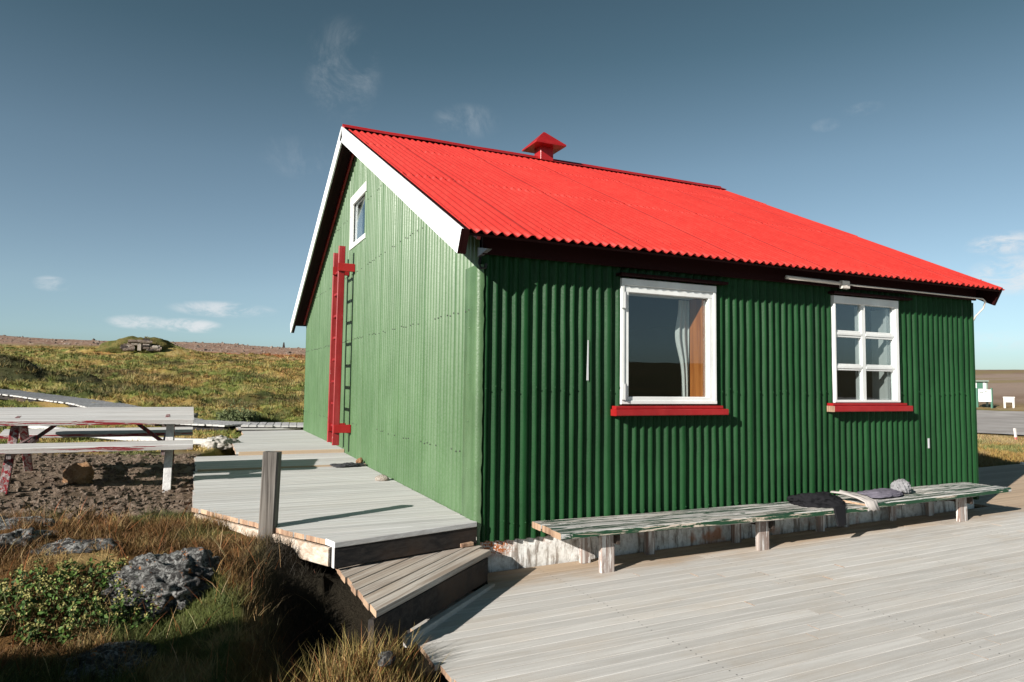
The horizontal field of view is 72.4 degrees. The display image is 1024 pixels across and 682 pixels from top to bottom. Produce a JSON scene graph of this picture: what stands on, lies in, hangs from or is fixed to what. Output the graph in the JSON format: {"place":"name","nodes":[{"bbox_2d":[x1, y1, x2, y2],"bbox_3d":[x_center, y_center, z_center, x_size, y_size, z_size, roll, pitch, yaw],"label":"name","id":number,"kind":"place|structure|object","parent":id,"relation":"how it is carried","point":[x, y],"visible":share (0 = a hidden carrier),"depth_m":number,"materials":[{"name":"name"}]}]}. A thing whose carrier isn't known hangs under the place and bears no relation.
{"place":"outdoors","nodes":[
{"label":"outdoors","id":0,"kind":"place"},
{"bbox_2d":[0,452,205,517],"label":"gravel","id":1,"kind":"structure","parent":0,"point":[182,482],"depth_m":7.95,"materials":[{"name":"gravel"}]},
{"bbox_2d":[62,461,94,484],"bbox_3d":[-4.929,1.507,7.952,0.323,0.275,0.268,2,-4,-25],"label":"boulder","id":2,"kind":"object","parent":1,"relation":"on","point":[77,473],"visible":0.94,"depth_m":7.88,"materials":[{"name":"brown stone"}]},
{"bbox_2d":[0,498,439,681],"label":"grass","id":3,"kind":"structure","parent":0,"point":[157,524],"depth_m":4.44,"materials":[{"name":"green plant"}]},
{"bbox_2d":[248,621,455,681],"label":"tussock grass","id":4,"kind":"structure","parent":0,"point":[372,663],"depth_m":3.90,"materials":[{"name":"green plant"}]},
{"bbox_2d":[0,336,1023,681],"bbox_3d":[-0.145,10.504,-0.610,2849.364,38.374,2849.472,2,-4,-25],"label":"ground","id":5,"kind":"structure","parent":0,"point":[350,608],"depth_m":5.21,"materials":[{"name":"green plant"}]},
{"bbox_2d":[0,516,56,529],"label":"boulder","id":6,"kind":"object","parent":5,"relation":"on","point":[7,523],"visible":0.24,"depth_m":5.60,"materials":[{"name":"grey stone"}]},
{"bbox_2d":[0,527,58,551],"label":"boulder","id":7,"kind":"object","parent":5,"relation":"on","point":[31,532],"visible":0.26,"depth_m":5.11,"materials":[{"name":"grey stone"}]},
{"bbox_2d":[27,537,122,555],"bbox_3d":[-3.192,1.541,5.134,0.658,0.193,0.437,2,-4,-25],"label":"boulder","id":8,"kind":"object","parent":5,"relation":"on","point":[70,544],"visible":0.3,"depth_m":5.08,"materials":[{"name":"grey stone"}]},
{"bbox_2d":[0,553,160,649],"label":"leafy plant","id":9,"kind":"object","parent":5,"relation":"on","point":[101,612],"visible":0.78,"depth_m":4.29,"materials":[{"name":"green plant"}]},
{"bbox_2d":[0,494,186,523],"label":"gravel","id":10,"kind":"structure","parent":5,"relation":"on","point":[120,506],"depth_m":6.64,"materials":[{"name":"brown gravel"}]},
{"bbox_2d":[0,407,193,494],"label":"picnic table","id":11,"kind":"object","parent":5,"relation":"on","point":[19,420],"visible":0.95,"depth_m":7.95,"materials":[{"name":"white wood"}]},
{"bbox_2d":[58,640,156,681],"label":"boulder","id":12,"kind":"object","parent":5,"relation":"on","point":[115,654],"visible":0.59,"depth_m":3.89,"materials":[{"name":"grey stone"}]},
{"bbox_2d":[28,426,213,444],"bbox_3d":[-8.592,1.683,13.458,8.005,0.244,0.769,-1,-4,30],"label":"timber edging","id":13,"kind":"object","parent":5,"relation":"on","point":[197,441],"visible":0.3,"depth_m":11.83,"materials":[{"name":"grey wood"}]},
{"bbox_2d":[96,336,176,352],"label":"turf hut","id":14,"kind":"object","parent":5,"relation":"on","point":[134,343],"visible":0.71,"depth_m":58.53,"materials":[{"name":"plant"}]},
{"bbox_2d":[0,389,302,431],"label":"boardwalk","id":15,"kind":"structure","parent":5,"relation":"on","point":[69,401],"depth_m":18.11,"materials":[{"name":"grey wood"}]},
{"bbox_2d":[0,337,304,518],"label":"field grass","id":16,"kind":"structure","parent":5,"relation":"on","point":[226,434],"depth_m":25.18,"materials":[{"name":"green plant"}]},
{"bbox_2d":[0,335,305,352],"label":"scree","id":17,"kind":"structure","parent":5,"relation":"on","point":[174,343],"depth_m":107.84,"materials":[{"name":"gravel"}]},
{"bbox_2d":[101,547,223,621],"bbox_3d":[-2.259,1.628,4.731,0.912,0.413,0.683,2,-4,-25],"label":"boulder","id":18,"kind":"object","parent":5,"relation":"on","point":[178,572],"visible":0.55,"depth_m":4.54,"materials":[{"name":"grey stone"}]},
{"bbox_2d":[198,435,240,449],"bbox_3d":[-4.954,1.729,11.847,0.689,0.262,0.485,2,-4,-25],"label":"rock","id":19,"kind":"object","parent":5,"relation":"on","point":[220,442],"visible":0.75,"depth_m":11.74,"materials":[{"name":"grey stone"}]},
{"bbox_2d":[216,404,261,421],"bbox_3d":[-6.773,1.846,17.321,1.093,0.565,0.972,2,-4,-25],"label":"bush","id":20,"kind":"object","parent":5,"relation":"on","point":[244,415],"visible":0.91,"depth_m":17.13,"materials":[{"name":"green plant"}]},
{"bbox_2d":[258,451,281,541],"bbox_3d":[-1.982,1.406,5.699,0.151,1.004,0.119,1,-4,-1],"label":"wooden post","id":21,"kind":"object","parent":5,"relation":"on","point":[270,491],"visible":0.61,"depth_m":5.66,"materials":[{"name":"grey wood"}]},
{"bbox_2d":[191,426,476,567],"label":"walkway deck","id":22,"kind":"structure","parent":5,"relation":"on","point":[351,516],"depth_m":6.72,"materials":[{"name":"grey wood"}]},
{"bbox_2d":[330,462,367,466],"bbox_3d":[-2.239,1.698,9.618,0.519,0.059,0.222,2,-4,-25],"label":"rubber scrap","id":23,"kind":"object","parent":22,"relation":"on","point":[350,464],"visible":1,"depth_m":9.58,"materials":[{"name":"black rubber"}]},
{"bbox_2d":[356,457,362,462],"bbox_3d":[-2.138,1.677,9.814,0.096,0.091,0.109,-1,-4,18],"label":"stone","id":24,"kind":"object","parent":22,"relation":"on","point":[359,460],"visible":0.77,"depth_m":9.78,"materials":[{"name":"brown stone"}]},
{"bbox_2d":[375,474,389,480],"bbox_3d":[-1.553,1.637,8.369,0.174,0.082,0.142,2,-4,-25],"label":"stone","id":25,"kind":"object","parent":22,"relation":"on","point":[381,477],"visible":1,"depth_m":8.32,"materials":[{"name":"beige stone"}]},
{"bbox_2d":[377,650,395,666],"bbox_3d":[-0.696,1.753,3.867,0.104,0.080,0.073,2,-4,-25],"label":"boulder","id":26,"kind":"object","parent":5,"relation":"on","point":[387,656],"visible":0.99,"depth_m":3.84,"materials":[{"name":"grey stone"}]},
{"bbox_2d":[290,124,1004,572],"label":"house","id":27,"kind":"structure","parent":5,"relation":"on","point":[540,334],"depth_m":7.61,"materials":[{"name":"green paint"}]},
{"bbox_2d":[327,246,354,444],"bbox_3d":[-2.698,0.071,11.023,0.268,3.086,0.500,2,-4,-25],"label":"ladder","id":28,"kind":"object","parent":27,"relation":"attached to","point":[342,269],"visible":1,"depth_m":10.86,"materials":[{"name":"red paint"}]},
{"bbox_2d":[349,181,366,250],"bbox_3d":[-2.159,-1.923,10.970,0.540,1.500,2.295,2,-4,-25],"label":"window","id":29,"kind":"structure","parent":27,"relation":"in","point":[357,234],"depth_m":10.95,"materials":[{"name":"white paint"}]},
{"bbox_2d":[611,272,728,415],"bbox_3d":[1.542,0.056,7.090,1.390,1.377,0.392,2,-4,-25],"label":"window","id":30,"kind":"structure","parent":27,"relation":"in","point":[703,365],"depth_m":7.16,"materials":[{"name":"white paint"}]},
{"bbox_2d":[827,291,912,411],"bbox_3d":[4.145,0.144,8.287,1.378,1.366,0.392,2,-4,-25],"label":"window","id":31,"kind":"structure","parent":27,"relation":"in","point":[884,335],"depth_m":8.24,"materials":[{"name":"white paint"}]},
{"bbox_2d":[407,464,1023,681],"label":"deck","id":32,"kind":"structure","parent":5,"relation":"on","point":[937,597],"depth_m":5.01,"materials":[{"name":"grey wood"}]},
{"bbox_2d":[335,545,494,651],"bbox_3d":[-0.591,1.842,5.138,1.298,0.312,1.578,2,-4,-25],"label":"wooden step","id":33,"kind":"object","parent":32,"relation":"on","point":[406,593],"visible":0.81,"depth_m":4.96,"materials":[{"name":"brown wood"}]},
{"bbox_2d":[460,541,473,547],"bbox_3d":[-0.388,1.721,5.918,0.113,0.035,0.060,3,-4,-35],"label":"wood scrap","id":34,"kind":"object","parent":33,"relation":"on","point":[466,544],"visible":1,"depth_m":5.89,"materials":[{"name":"beige wood"}]},
{"bbox_2d":[532,502,871,572],"bbox_3d":[1.980,1.861,6.751,3.725,0.399,0.544,2,-4,-25],"label":"bench","id":35,"kind":"object","parent":32,"relation":"on","point":[609,530],"visible":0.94,"depth_m":6.47,"materials":[{"name":"grey wood"}]},
{"bbox_2d":[787,491,847,526],"bbox_3d":[3.273,1.731,7.308,0.724,0.307,0.511,2,-4,-25],"label":"jacket","id":36,"kind":"object","parent":35,"relation":"on","point":[824,499],"visible":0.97,"depth_m":7.20,"materials":[{"name":"black fabric"}]},
{"bbox_2d":[830,490,879,511],"bbox_3d":[3.622,1.680,7.382,0.471,0.197,0.187,-1,-4,25],"label":"scarf","id":37,"kind":"object","parent":35,"relation":"on","point":[871,503],"visible":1,"depth_m":7.33,"materials":[{"name":"grey fabric"}]},
{"bbox_2d":[836,482,1010,526],"bbox_3d":[4.689,1.906,8.021,2.459,0.394,0.574,2,-4,-25],"label":"bench","id":38,"kind":"object","parent":32,"relation":"on","point":[961,494],"visible":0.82,"depth_m":8.07,"materials":[{"name":"grey wood"}]},
{"bbox_2d":[856,488,903,497],"bbox_3d":[4.075,1.686,7.750,0.709,0.085,0.320,2,-4,-25],"label":"folded cloth","id":39,"kind":"object","parent":38,"relation":"on","point":[883,493],"visible":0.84,"depth_m":7.65,"materials":[{"name":"fabric"}]},
{"bbox_2d":[890,479,911,493],"bbox_3d":[4.412,1.645,7.934,0.241,0.167,0.212,2,-4,-25],"label":"knit hat","id":40,"kind":"object","parent":38,"relation":"on","point":[903,485],"visible":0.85,"depth_m":7.87,"materials":[{"name":"white fabric"}]},
{"bbox_2d":[976,380,988,406],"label":"notice board","id":41,"kind":"object","parent":5,"relation":"on","point":[982,384],"visible":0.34,"depth_m":56.96,"materials":[{"name":"white"}]},
{"bbox_2d":[976,388,992,407],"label":"notice board","id":42,"kind":"object","parent":5,"relation":"on","point":[984,395],"visible":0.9,"depth_m":56.03,"materials":[{"name":"white"}]},
{"bbox_2d":[1003,397,1014,407],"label":"notice board","id":43,"kind":"object","parent":5,"relation":"on","point":[1009,399],"visible":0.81,"depth_m":55.41,"materials":[{"name":"white"}]},
{"bbox_2d":[1013,428,1017,439],"bbox_3d":[15.864,3.002,22.015,0.115,0.508,0.071,2,-4,-25],"label":"marker post","id":44,"kind":"object","parent":5,"relation":"on","point":[1015,433],"visible":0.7,"depth_m":22.00,"materials":[{"name":"white plastic"}]},
{"bbox_2d":[0,0,1023,369],"label":"sky","id":45,"kind":"structure","parent":0,"point":[165,165],"materials":[{"name":"blue"}]},
{"bbox_2d":[977,433,1023,467],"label":"verge grass","id":46,"kind":"structure","parent":0,"point":[1000,451],"depth_m":17.79,"materials":[{"name":"yellow plant"}]},
{"bbox_2d":[977,410,1023,434],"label":"road","id":47,"kind":"structure","parent":0,"point":[999,422],"depth_m":35.34,"materials":[{"name":"grey asphalt"}]}
]}

